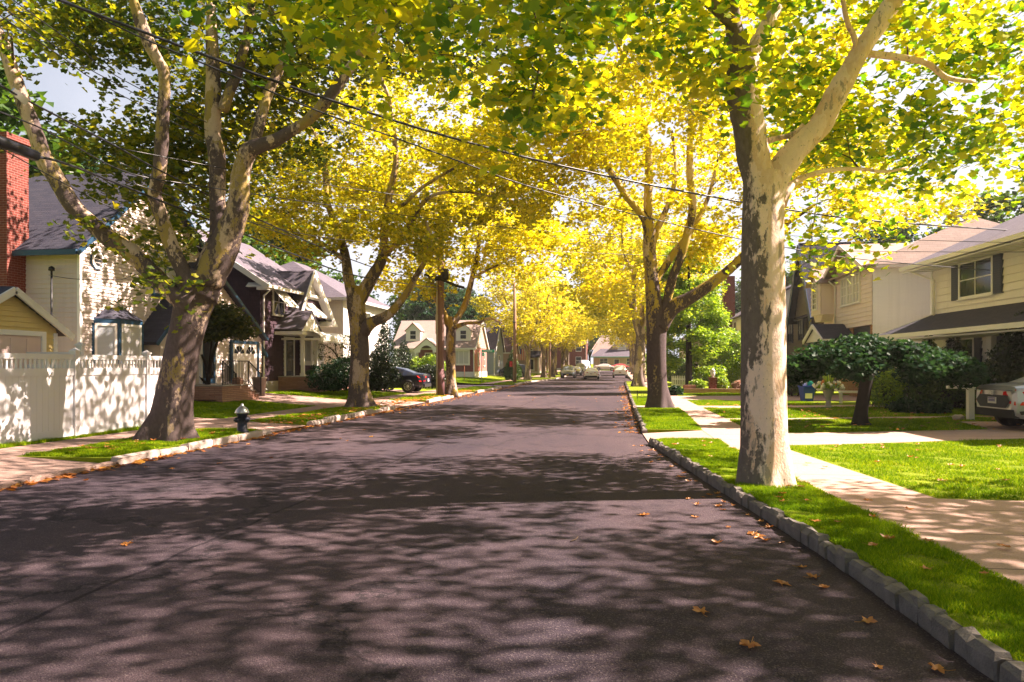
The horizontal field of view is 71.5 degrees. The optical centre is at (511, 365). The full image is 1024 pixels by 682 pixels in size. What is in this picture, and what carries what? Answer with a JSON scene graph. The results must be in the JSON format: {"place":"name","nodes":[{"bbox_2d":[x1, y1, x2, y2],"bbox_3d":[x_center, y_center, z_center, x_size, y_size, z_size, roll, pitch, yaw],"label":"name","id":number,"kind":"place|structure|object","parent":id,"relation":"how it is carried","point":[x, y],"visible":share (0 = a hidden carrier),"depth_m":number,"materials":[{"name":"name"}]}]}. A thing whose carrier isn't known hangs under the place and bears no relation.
{"place":"outdoors","nodes":[
{"label":"outdoors","id":0,"kind":"place"},
{"bbox_2d":[0,456,96,481],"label":"driveway","id":1,"kind":"structure","parent":0,"point":[14,468],"depth_m":11.53,"materials":[{"name":"concrete"}]},
{"bbox_2d":[0,426,139,448],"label":"grass","id":2,"kind":"structure","parent":0,"point":[26,442],"depth_m":15.27,"materials":[{"name":"green plant"}]},
{"bbox_2d":[18,427,261,462],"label":"verge","id":3,"kind":"structure","parent":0,"point":[91,459],"depth_m":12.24,"materials":[{"name":"green plant"}]},
{"bbox_2d":[233,403,250,432],"bbox_3d":[-6.387,1.240,16.831,0.367,0.680,0.367,0,0,-17],"label":"fire hydrant","id":4,"kind":"object","parent":3,"relation":"on","point":[242,419],"visible":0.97,"depth_m":16.73,"materials":[{"name":"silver metal"}]},
{"bbox_2d":[0,0,624,441],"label":"plane tree","id":5,"kind":"object","parent":3,"relation":"on","point":[192,296],"visible":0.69,"depth_m":15.86,"materials":[{"name":"green plant"}]},
{"bbox_2d":[0,386,471,457],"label":"pavement","id":6,"kind":"structure","parent":0,"point":[18,451],"depth_m":16.00,"materials":[{"name":"concrete"}]},
{"bbox_2d":[31,386,458,444],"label":"lawn","id":7,"kind":"structure","parent":0,"point":[424,389],"depth_m":32.81,"materials":[{"name":"green plant"}]},
{"bbox_2d":[0,286,75,367],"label":"garage","id":8,"kind":"structure","parent":7,"relation":"on","point":[28,323],"depth_m":16.77,"materials":[{"name":"yellow"}]},
{"bbox_2d":[0,335,40,367],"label":"garage door","id":9,"kind":"structure","parent":8,"relation":"in","point":[8,343],"depth_m":16.59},
{"bbox_2d":[0,60,89,175],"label":"garden tree","id":10,"kind":"object","parent":7,"relation":"on","point":[7,102],"visible":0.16,"depth_m":28.00,"materials":[{"name":"green plant"}]},
{"bbox_2d":[26,342,85,367],"bbox_3d":[-11.689,0.470,16.846,2.970,2.060,0.170,0,0,-4],"label":"fence","id":11,"kind":"object","parent":7,"relation":"on","point":[79,345],"visible":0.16,"depth_m":16.87,"materials":[{"name":"white plastic"}]},
{"bbox_2d":[0,348,161,444],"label":"fence","id":12,"kind":"object","parent":7,"relation":"on","point":[72,399],"visible":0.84,"depth_m":15.56,"materials":[{"name":"white plastic"}]},
{"bbox_2d":[0,131,268,402],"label":"house","id":13,"kind":"structure","parent":7,"relation":"on","point":[36,251],"depth_m":22.96,"materials":[{"name":"white"}]},
{"bbox_2d":[91,318,143,367],"bbox_3d":[-12.898,-0.500,23.578,0.650,2.000,2.200,0,0,8],"label":"bay window","id":14,"kind":"structure","parent":13,"relation":"in","point":[109,336],"depth_m":22.94,"materials":[{"name":"white glass"}]},
{"bbox_2d":[203,340,214,383],"bbox_3d":[-11.718,-0.175,27.500,0.075,1.750,0.900,0,0,8],"label":"door","id":15,"kind":"structure","parent":13,"relation":"in","point":[206,346],"depth_m":27.44,"materials":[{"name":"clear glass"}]},
{"bbox_2d":[233,343,256,389],"bbox_3d":[-11.346,0.172,30.199,0.043,2.200,2.050,0,0,8],"label":"front door","id":16,"kind":"structure","parent":13,"relation":"in","point":[241,352],"depth_m":30.31,"materials":[{"name":"white wood"}]},
{"bbox_2d":[199,300,261,384],"bbox_3d":[-11.590,-0.534,27.003,4.193,3.911,2.428,0,0,8],"label":"maple","id":17,"kind":"object","parent":7,"relation":"on","point":[231,321],"visible":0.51,"depth_m":26.62,"materials":[{"name":"green plant"}]},
{"bbox_2d":[208,215,330,276],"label":"garden tree","id":18,"kind":"object","parent":7,"relation":"on","point":[247,240],"visible":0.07,"depth_m":52.56,"materials":[{"name":"green plant"}]},
{"bbox_2d":[197,230,349,391],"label":"house","id":19,"kind":"structure","parent":7,"relation":"on","point":[291,312],"depth_m":36.45,"materials":[{"name":"wood"}]},
{"bbox_2d":[0,148,202,248],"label":"overhead wire","id":20,"kind":"object","parent":19,"relation":"attached to","point":[79,191],"visible":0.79,"depth_m":12.02,"materials":[{"name":"black"}]},
{"bbox_2d":[0,136,40,160],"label":"cable sleeve","id":21,"kind":"object","parent":20,"relation":"attached to","point":[7,144],"visible":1,"depth_m":10.79,"materials":[{"name":"black plastic"}]},
{"bbox_2d":[272,289,284,316],"bbox_3d":[-11.891,-3.207,36.264,0.135,1.425,1.300,0,0,8],"label":"window","id":22,"kind":"structure","parent":19,"relation":"in","point":[278,305],"depth_m":36.13,"materials":[{"name":"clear glass"}]},
{"bbox_2d":[300,340,323,364],"bbox_3d":[-11.145,-0.750,39.793,0.600,1.500,2.120,0,0,8],"label":"bay window","id":23,"kind":"structure","parent":19,"relation":"in","point":[309,344],"depth_m":38.99,"materials":[{"name":"glass"}]},
{"bbox_2d":[304,354,349,391],"bbox_3d":[-8.803,0.380,35.261,3.033,1.844,2.064,0,0,8],"label":"shrub","id":24,"kind":"object","parent":7,"relation":"on","point":[336,374],"visible":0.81,"depth_m":34.76,"materials":[{"name":"green plant"}]},
{"bbox_2d":[313,332,349,382],"bbox_3d":[-9.625,-0.267,39.059,2.689,3.096,1.647,0,0,8],"label":"ornamental tree","id":25,"kind":"object","parent":7,"relation":"on","point":[341,347],"visible":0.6,"depth_m":38.98,"materials":[{"name":"plant"}]},
{"bbox_2d":[281,261,397,370],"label":"house","id":26,"kind":"structure","parent":7,"relation":"on","point":[334,291],"depth_m":45.82,"materials":[{"name":"white paint"}]},
{"bbox_2d":[369,322,400,372],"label":"conifer","id":27,"kind":"object","parent":7,"relation":"on","point":[389,352],"visible":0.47,"depth_m":47.05,"materials":[{"name":"green plant"}]},
{"bbox_2d":[369,350,402,390],"bbox_3d":[-6.672,0.271,35.757,2.475,2.140,1.822,0,0,8],"label":"shrub","id":28,"kind":"object","parent":7,"relation":"on","point":[379,383],"visible":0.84,"depth_m":35.42,"materials":[{"name":"green plant"}]},
{"bbox_2d":[391,340,414,370],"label":"conifer","id":29,"kind":"object","parent":7,"relation":"on","point":[404,356],"visible":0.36,"depth_m":51.41,"materials":[{"name":"green plant"}]},
{"bbox_2d":[194,400,314,417],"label":"grass","id":30,"kind":"structure","parent":0,"point":[202,409],"depth_m":24.92,"materials":[{"name":"green plant"}]},
{"bbox_2d":[205,422,305,431],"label":"driveway","id":31,"kind":"structure","parent":0,"point":[273,427],"depth_m":19.04,"materials":[{"name":"concrete"}]},
{"bbox_2d":[254,393,345,405],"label":"driveway","id":32,"kind":"structure","parent":0,"point":[290,399],"depth_m":30.45,"materials":[{"name":"beige concrete"}]},
{"bbox_2d":[249,405,386,428],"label":"verge","id":33,"kind":"structure","parent":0,"point":[296,423],"depth_m":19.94,"materials":[{"name":"green plant"}]},
{"bbox_2d":[193,26,594,407],"bbox_3d":[-4.920,-5.604,28.488,15.085,14.740,13.519,0,0,-16],"label":"plane tree","id":34,"kind":"object","parent":33,"relation":"on","point":[362,326],"visible":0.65,"depth_m":26.18,"materials":[{"name":"yellow plant"}]},
{"bbox_2d":[267,389,405,399],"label":"grass","id":35,"kind":"structure","parent":0,"point":[340,394],"depth_m":34.85,"materials":[{"name":"green plant"}]},
{"bbox_2d":[370,389,420,392],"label":"driveway","id":36,"kind":"structure","parent":0,"point":[396,390],"depth_m":41.68,"materials":[{"name":"concrete"}]},
{"bbox_2d":[369,367,430,392],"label":"parked car","id":37,"kind":"object","parent":36,"relation":"on","point":[414,381],"visible":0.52,"depth_m":40.29,"materials":[{"name":"paint"}]},
{"bbox_2d":[400,396,443,403],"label":"verge","id":38,"kind":"structure","parent":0,"point":[424,401],"depth_m":32.43,"materials":[{"name":"green plant"}]},
{"bbox_2d":[256,389,473,423],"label":"leaf litter","id":39,"kind":"object","parent":38,"relation":"on","point":[400,402],"visible":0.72,"depth_m":26.87,"materials":[{"name":"orange plant"}]},
{"bbox_2d":[419,187,463,395],"bbox_3d":[-3.645,-3.870,36.740,2.517,10.901,0.614,0,0,8],"label":"utility pole","id":40,"kind":"object","parent":38,"relation":"on","point":[441,279],"visible":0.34,"depth_m":36.64,"materials":[{"name":"brown wood"}]},
{"bbox_2d":[0,15,414,208],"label":"overhead wire","id":41,"kind":"object","parent":40,"relation":"attached to","point":[147,108],"visible":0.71,"depth_m":13.10,"materials":[{"name":"black"}]},
{"bbox_2d":[0,4,428,208],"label":"overhead wire","id":42,"kind":"object","parent":40,"relation":"attached to","point":[146,99],"visible":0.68,"depth_m":13.10,"materials":[{"name":"black"}]},
{"bbox_2d":[0,84,436,284],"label":"overhead wire","id":43,"kind":"object","parent":40,"relation":"attached to","point":[44,109],"visible":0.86,"depth_m":13.75,"materials":[{"name":"black"}]},
{"bbox_2d":[40,156,436,287],"bbox_3d":[-5.570,-3.584,24.459,0.038,1.012,26.892,0,0,8],"label":"overhead wire","id":44,"kind":"object","parent":40,"relation":"attached to","point":[94,174],"visible":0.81,"depth_m":14.47,"materials":[{"name":"black"}]},
{"bbox_2d":[0,111,740,248],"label":"overhead wire","id":45,"kind":"object","parent":40,"relation":"attached to","point":[263,195],"visible":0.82,"depth_m":15.16,"materials":[{"name":"black"}]},
{"bbox_2d":[118,148,790,240],"bbox_3d":[2.572,-5.219,26.187,3.498,2.497,32.646,0,0,43],"label":"overhead wire","id":46,"kind":"object","parent":40,"relation":"attached to","point":[328,185],"visible":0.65,"depth_m":18.37,"materials":[{"name":"black"}]},
{"bbox_2d":[309,122,608,396],"bbox_3d":[-2.815,-5.500,38.594,13.189,14.331,14.917,0,0,-41],"label":"plane tree","id":47,"kind":"object","parent":38,"relation":"on","point":[531,239],"visible":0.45,"depth_m":36.81,"materials":[{"name":"yellow plant"}]},
{"bbox_2d":[0,370,994,681],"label":"road","id":48,"kind":"structure","parent":0,"point":[428,542],"depth_m":5.95,"materials":[{"name":"grey asphalt"}]},
{"bbox_2d":[0,461,118,488],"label":"kerb","id":49,"kind":"structure","parent":48,"relation":"on","point":[10,483],"depth_m":10.75,"materials":[{"name":"concrete"}]},
{"bbox_2d":[111,430,271,463],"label":"kerb","id":50,"kind":"structure","parent":48,"relation":"on","point":[141,455],"depth_m":14.05,"materials":[{"name":"concrete"}]},
{"bbox_2d":[0,408,402,490],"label":"leaf litter","id":51,"kind":"object","parent":48,"relation":"on","point":[69,475],"visible":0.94,"depth_m":12.71,"materials":[{"name":"brown plant"}]},
{"bbox_2d":[306,405,394,425],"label":"kerb","id":52,"kind":"structure","parent":48,"relation":"on","point":[334,418],"depth_m":22.39,"materials":[{"name":"stone"}]},
{"bbox_2d":[649,437,1023,681],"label":"kerb","id":53,"kind":"structure","parent":48,"relation":"on","point":[972,646],"depth_m":5.07,"materials":[{"name":"stone"}]},
{"bbox_2d":[460,372,547,383],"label":"lawn","id":54,"kind":"structure","parent":0,"point":[501,377],"depth_m":86.23,"materials":[{"name":"green plant"}]},
{"bbox_2d":[384,276,458,340],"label":"garden tree","id":55,"kind":"object","parent":54,"relation":"on","point":[399,317],"visible":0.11,"depth_m":100.15,"materials":[{"name":"green plant"}]},
{"bbox_2d":[399,281,480,320],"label":"garden tree","id":56,"kind":"object","parent":54,"relation":"on","point":[419,309],"visible":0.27,"depth_m":89.22,"materials":[{"name":"green plant"}]},
{"bbox_2d":[393,320,489,376],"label":"house","id":57,"kind":"structure","parent":54,"relation":"on","point":[419,338],"depth_m":79.22,"materials":[{"name":"wood"}]},
{"bbox_2d":[484,322,504,375],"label":"house","id":58,"kind":"structure","parent":54,"relation":"on","point":[495,357],"depth_m":92.84,"materials":[{"name":"grey"}]},
{"bbox_2d":[502,325,541,372],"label":"house","id":59,"kind":"structure","parent":54,"relation":"on","point":[536,360],"depth_m":117.62,"materials":[{"name":"beige"}]},
{"bbox_2d":[0,0,1023,363],"label":"sky","id":60,"kind":"structure","parent":0,"point":[70,97],"materials":[{"name":"white"}]},
{"bbox_2d":[521,371,559,380],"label":"verge","id":61,"kind":"structure","parent":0,"point":[540,378],"depth_m":85.58,"materials":[{"name":"green plant"}]},
{"bbox_2d":[470,263,578,379],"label":"plane tree","id":62,"kind":"object","parent":61,"relation":"on","point":[530,331],"visible":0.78,"depth_m":75.12,"materials":[{"name":"yellow plant"}]},
{"bbox_2d":[499,280,586,377],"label":"plane tree","id":63,"kind":"object","parent":61,"relation":"on","point":[572,331],"visible":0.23,"depth_m":92.46,"materials":[{"name":"yellow plant"}]},
{"bbox_2d":[509,282,595,376],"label":"plane tree","id":64,"kind":"object","parent":61,"relation":"on","point":[553,351],"visible":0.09,"depth_m":98.64,"materials":[{"name":"yellow plant"}]},
{"bbox_2d":[539,315,600,372],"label":"plane tree","id":65,"kind":"object","parent":61,"relation":"on","point":[564,348],"visible":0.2,"depth_m":116.73,"materials":[{"name":"yellow plant"}]},
{"bbox_2d":[626,381,646,395],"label":"verge","id":66,"kind":"structure","parent":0,"point":[633,390],"depth_m":46.56,"materials":[{"name":"green plant"}]},
{"bbox_2d":[539,184,727,386],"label":"plane tree","id":67,"kind":"object","parent":66,"relation":"on","point":[598,282],"visible":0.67,"depth_m":52.13,"materials":[{"name":"yellow plant"}]},
{"bbox_2d":[568,232,720,381],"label":"plane tree","id":68,"kind":"object","parent":66,"relation":"on","point":[602,315],"visible":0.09,"depth_m":66.72,"materials":[{"name":"yellow plant"}]},
{"bbox_2d":[647,421,701,432],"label":"verge","id":69,"kind":"structure","parent":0,"point":[651,430],"depth_m":17.53,"materials":[{"name":"green plant"}]},
{"bbox_2d":[636,407,701,428],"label":"grass","id":70,"kind":"structure","parent":69,"relation":"on","point":[663,418],"depth_m":20.71,"materials":[{"name":"green plant"}]},
{"bbox_2d":[426,0,1010,407],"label":"plane tree","id":71,"kind":"object","parent":69,"relation":"on","point":[597,146],"visible":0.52,"depth_m":25.02,"materials":[{"name":"yellow plant"}]},
{"bbox_2d":[643,430,711,441],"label":"driveway","id":72,"kind":"structure","parent":0,"point":[691,434],"depth_m":16.68,"materials":[{"name":"concrete"}]},
{"bbox_2d":[722,276,790,382],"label":"house","id":73,"kind":"structure","parent":0,"point":[728,297],"depth_m":59.58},
{"bbox_2d":[680,395,870,400],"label":"driveway","id":74,"kind":"structure","parent":0,"point":[833,397],"depth_m":33.78,"materials":[{"name":"concrete"}]},
{"bbox_2d":[786,241,866,389],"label":"house","id":75,"kind":"structure","parent":0,"point":[800,320],"depth_m":47.16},
{"bbox_2d":[644,382,1023,588],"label":"pavement","id":76,"kind":"structure","parent":0,"point":[978,537],"depth_m":7.73,"materials":[{"name":"concrete"}]},
{"bbox_2d":[657,437,1023,661],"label":"verge","id":77,"kind":"structure","parent":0,"point":[958,615],"depth_m":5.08,"materials":[{"name":"green plant"}]},
{"bbox_2d":[170,0,1023,487],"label":"plane tree","id":78,"kind":"object","parent":77,"relation":"on","point":[764,458],"visible":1,"depth_m":9.18,"materials":[{"name":"green plant"}]},
{"bbox_2d":[667,381,1023,500],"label":"lawn","id":79,"kind":"structure","parent":0,"point":[921,475],"depth_m":11.51,"materials":[{"name":"green plant"}]},
{"bbox_2d":[643,245,735,384],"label":"tree","id":80,"kind":"object","parent":79,"relation":"on","point":[710,338],"visible":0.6,"depth_m":41.79,"materials":[{"name":"green plant"}]},
{"bbox_2d":[683,377,740,392],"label":"planter wall","id":81,"kind":"structure","parent":79,"relation":"on","point":[712,384],"depth_m":40.14,"materials":[{"name":"brick"}]},
{"bbox_2d":[701,327,740,388],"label":"bush","id":82,"kind":"object","parent":79,"relation":"on","point":[733,364],"visible":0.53,"depth_m":44.12,"materials":[{"name":"green plant"}]},
{"bbox_2d":[688,399,820,405],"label":"grass","id":83,"kind":"structure","parent":79,"relation":"on","point":[713,402],"depth_m":29.14,"materials":[{"name":"plant"}]},
{"bbox_2d":[823,387,833,406],"bbox_3d":[11.530,1.165,25.922,0.520,0.730,0.507,0,0,8],"label":"flower urn","id":84,"kind":"object","parent":79,"relation":"on","point":[828,393],"visible":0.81,"depth_m":25.82,"materials":[{"name":"stone"}]},
{"bbox_2d":[812,373,844,391],"bbox_3d":[11.539,0.552,25.856,1.137,0.792,1.167,0,0,-37],"label":"flower arrangement","id":85,"kind":"object","parent":84,"relation":"in","point":[827,382],"visible":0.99,"depth_m":25.73,"materials":[{"name":"white plant"}]},
{"bbox_2d":[704,406,986,417],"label":"grass","id":86,"kind":"structure","parent":79,"relation":"on","point":[792,412],"depth_m":22.87,"materials":[{"name":"green plant"}]},
{"bbox_2d":[728,416,996,431],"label":"grass","id":87,"kind":"structure","parent":79,"relation":"on","point":[884,424],"depth_m":18.28,"materials":[{"name":"green plant"}]},
{"bbox_2d":[838,217,935,243],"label":"garden tree","id":88,"kind":"object","parent":79,"relation":"on","point":[903,232],"visible":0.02,"depth_m":59.45,"materials":[{"name":"green plant"}]},
{"bbox_2d":[870,369,908,408],"bbox_3d":[13.223,0.762,24.894,1.632,1.573,1.198,0,0,-25],"label":"shrub","id":89,"kind":"object","parent":79,"relation":"on","point":[887,379],"visible":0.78,"depth_m":24.56,"materials":[{"name":"green plant"}]},
{"bbox_2d":[786,332,994,425],"bbox_3d":[9.187,0.368,18.256,5.253,2.497,4.222,0,0,39],"label":"umbrella tree","id":90,"kind":"object","parent":79,"relation":"on","point":[864,359],"visible":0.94,"depth_m":17.30,"materials":[{"name":"green plant"}]},
{"bbox_2d":[802,214,999,398],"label":"house","id":91,"kind":"structure","parent":79,"relation":"on","point":[856,303],"depth_m":32.33,"materials":[{"name":"beige"}]},
{"bbox_2d":[123,180,800,260],"bbox_3d":[4.830,-4.392,26.073,33.889,2.101,10.336,0,0,-31],"label":"overhead wire","id":92,"kind":"object","parent":91,"relation":"attached to","point":[361,241],"visible":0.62,"depth_m":20.40,"materials":[{"name":"black"}]},
{"bbox_2d":[855,366,979,408],"bbox_3d":[14.369,0.655,24.918,4.275,1.799,1.556,0,0,19],"label":"shrub","id":93,"kind":"object","parent":79,"relation":"on","point":[927,395],"visible":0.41,"depth_m":24.49,"materials":[{"name":"green plant"}]},
{"bbox_2d":[885,398,953,413],"bbox_3d":[12.942,1.309,22.616,1.982,0.598,0.844,0,0,8],"label":"shrub","id":94,"kind":"object","parent":79,"relation":"on","point":[907,405],"visible":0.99,"depth_m":22.43,"materials":[{"name":"green plant"}]},
{"bbox_2d":[922,337,976,407],"bbox_3d":[15.828,0.213,25.423,2.186,2.664,2.225,0,0,8],"label":"shrub","id":95,"kind":"object","parent":79,"relation":"on","point":[956,345],"visible":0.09,"depth_m":25.26,"materials":[{"name":"green plant"}]},
{"bbox_2d":[878,213,1023,405],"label":"house","id":96,"kind":"structure","parent":79,"relation":"on","point":[975,311],"depth_m":25.21,"materials":[{"name":"beige"}]},
{"bbox_2d":[65,0,983,269],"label":"overhead wire","id":97,"kind":"object","parent":96,"relation":"attached to","point":[447,156],"visible":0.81,"depth_m":13.76,"materials":[{"name":"black"}]},
{"bbox_2d":[56,0,1007,230],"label":"overhead wire","id":98,"kind":"object","parent":96,"relation":"attached to","point":[266,77],"visible":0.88,"depth_m":13.55,"materials":[{"name":"black"}]},
{"bbox_2d":[956,256,994,300],"bbox_3d":[16.700,-3.132,25.634,0.135,1.415,2.240,0,0,5],"label":"window","id":99,"kind":"structure","parent":96,"relation":"in","point":[972,283],"depth_m":25.57,"materials":[{"name":"clear glass"}]},
{"bbox_2d":[946,383,975,419],"bbox_3d":[12.553,0.830,19.901,0.720,1.400,0.220,0,0,5],"label":"mailbox","id":100,"kind":"object","parent":79,"relation":"on","point":[970,403],"visible":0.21,"depth_m":19.81,"materials":[{"name":"wood"}]},
{"bbox_2d":[914,176,1023,240],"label":"garden tree","id":101,"kind":"object","parent":79,"relation":"on","point":[998,216],"visible":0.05,"depth_m":46.49,"materials":[{"name":"green plant"}]},
{"bbox_2d":[965,310,1023,405],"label":"conifer","id":102,"kind":"object","parent":79,"relation":"on","point":[1015,370],"visible":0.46,"depth_m":21.30,"materials":[{"name":"green plant"}]},
{"bbox_2d":[788,422,1023,444],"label":"driveway","id":103,"kind":"structure","parent":0,"point":[995,430],"depth_m":15.72,"materials":[{"name":"concrete"}]},
{"bbox_2d":[975,377,1023,425],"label":"parked car","id":104,"kind":"object","parent":103,"relation":"on","point":[1002,403],"visible":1,"depth_m":17.10,"materials":[{"name":"paint"}]},
{"bbox_2d":[940,499,1023,526],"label":"driveway","id":105,"kind":"structure","parent":0,"point":[1010,511],"depth_m":7.89,"materials":[{"name":"concrete"}]},
{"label":"lawn","id":106,"kind":"structure","parent":0,"visible":0},
{"bbox_2d":[590,264,670,344],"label":"plane tree","id":107,"kind":"object","parent":106,"relation":"on","point":[620,329],"visible":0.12,"depth_m":82.96,"materials":[{"name":"yellow plant"}]},
{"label":"lawn","id":108,"kind":"structure","parent":0,"visible":0},
{"bbox_2d":[557,339,588,368],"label":"house","id":109,"kind":"structure","parent":108,"relation":"on","point":[577,354],"depth_m":153.64,"materials":[{"name":"red brick"}]},
{"bbox_2d":[590,335,645,367],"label":"house","id":110,"kind":"structure","parent":108,"relation":"on","point":[605,353],"depth_m":156.56,"materials":[{"name":"beige"}]},
{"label":"verge","id":111,"kind":"structure","parent":0,"visible":0},
{"bbox_2d":[509,283,515,381],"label":"utility pole","id":112,"kind":"object","parent":111,"relation":"on","point":[512,363],"visible":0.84,"depth_m":65.41,"materials":[{"name":"brown wood"}]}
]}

